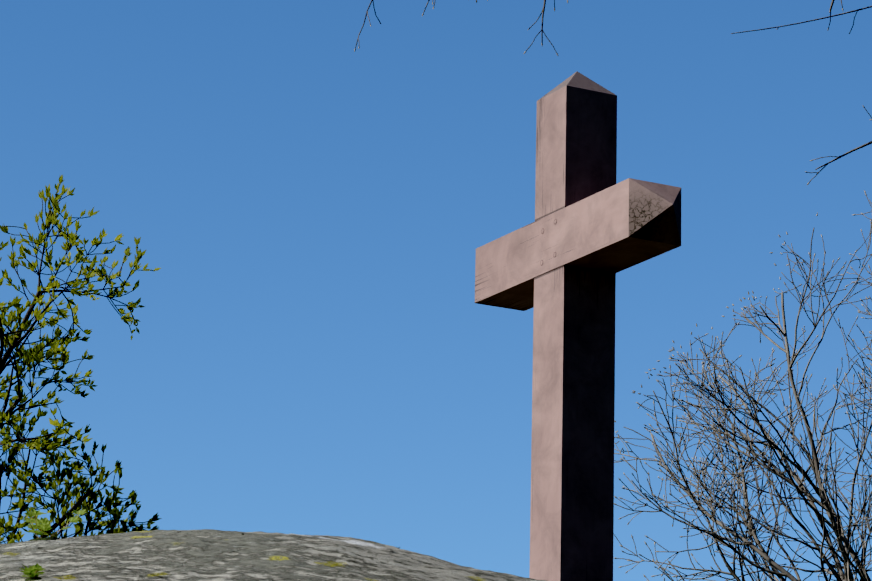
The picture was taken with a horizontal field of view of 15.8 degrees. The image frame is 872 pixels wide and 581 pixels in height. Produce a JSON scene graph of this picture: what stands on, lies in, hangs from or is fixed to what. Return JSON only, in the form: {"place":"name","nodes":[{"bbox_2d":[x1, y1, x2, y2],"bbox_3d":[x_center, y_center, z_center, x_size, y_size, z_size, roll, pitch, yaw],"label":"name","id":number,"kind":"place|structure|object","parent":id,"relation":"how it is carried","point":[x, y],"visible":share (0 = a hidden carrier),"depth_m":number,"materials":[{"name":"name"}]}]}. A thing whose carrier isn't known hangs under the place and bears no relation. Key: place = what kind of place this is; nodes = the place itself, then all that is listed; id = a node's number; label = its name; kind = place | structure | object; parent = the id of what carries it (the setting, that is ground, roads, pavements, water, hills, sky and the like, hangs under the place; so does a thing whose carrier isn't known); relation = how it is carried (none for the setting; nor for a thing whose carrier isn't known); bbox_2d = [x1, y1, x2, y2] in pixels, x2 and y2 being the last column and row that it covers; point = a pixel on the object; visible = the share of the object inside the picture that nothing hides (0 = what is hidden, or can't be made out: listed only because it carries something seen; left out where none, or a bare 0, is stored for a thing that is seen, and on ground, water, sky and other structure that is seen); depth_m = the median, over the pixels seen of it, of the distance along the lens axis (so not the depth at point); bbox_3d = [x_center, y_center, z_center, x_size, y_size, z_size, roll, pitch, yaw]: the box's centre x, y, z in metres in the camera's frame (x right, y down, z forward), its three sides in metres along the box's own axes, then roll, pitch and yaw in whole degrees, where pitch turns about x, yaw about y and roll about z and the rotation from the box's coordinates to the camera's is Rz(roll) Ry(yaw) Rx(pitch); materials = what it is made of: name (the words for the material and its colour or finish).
{"place":"outdoors","nodes":[
{"label":"outdoors","id":0,"kind":"place"},
{"bbox_2d":[0,0,871,580],"label":"sky","id":1,"kind":"structure","parent":0,"point":[314,352],"materials":[{"name":"blue"}]},
{"label":"ground","id":2,"kind":"structure","parent":0,"visible":0},
{"bbox_2d":[0,175,161,543],"bbox_3d":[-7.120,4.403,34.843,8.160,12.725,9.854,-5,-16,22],"label":"budding tree","id":3,"kind":"object","parent":2,"relation":"on","point":[14,338],"visible":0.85,"depth_m":35.90,"materials":[{"name":"green plant"}]},
{"bbox_2d":[0,529,545,580],"bbox_3d":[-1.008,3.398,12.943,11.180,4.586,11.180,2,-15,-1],"label":"outcrop rock","id":4,"kind":"object","parent":2,"relation":"on","point":[187,555],"visible":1,"depth_m":11.65,"materials":[{"name":"stone"}]},
{"bbox_2d":[13,509,86,580],"bbox_3d":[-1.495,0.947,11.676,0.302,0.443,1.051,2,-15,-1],"label":"small plants","id":5,"kind":"object","parent":4,"relation":"on","point":[32,572],"visible":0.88,"depth_m":12.09,"materials":[{"name":"green plant"}]},
{"bbox_2d":[475,71,680,580],"bbox_3d":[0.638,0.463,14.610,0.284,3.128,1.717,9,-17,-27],"label":"wooden cross","id":6,"kind":"object","parent":4,"relation":"on","point":[576,246],"visible":1,"depth_m":14.53,"materials":[{"name":"paint"}]},
{"bbox_2d":[354,0,871,184],"bbox_3d":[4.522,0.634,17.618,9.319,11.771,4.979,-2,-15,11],"label":"tall tree","id":7,"kind":"object","parent":2,"relation":"on","point":[830,16],"visible":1,"depth_m":17.16,"materials":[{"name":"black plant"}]},
{"bbox_2d":[613,190,871,580],"bbox_3d":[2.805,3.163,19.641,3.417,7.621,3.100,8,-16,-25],"label":"bare tree","id":8,"kind":"object","parent":2,"relation":"on","point":[839,531],"visible":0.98,"depth_m":19.95,"materials":[{"name":"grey plant"}]}
]}

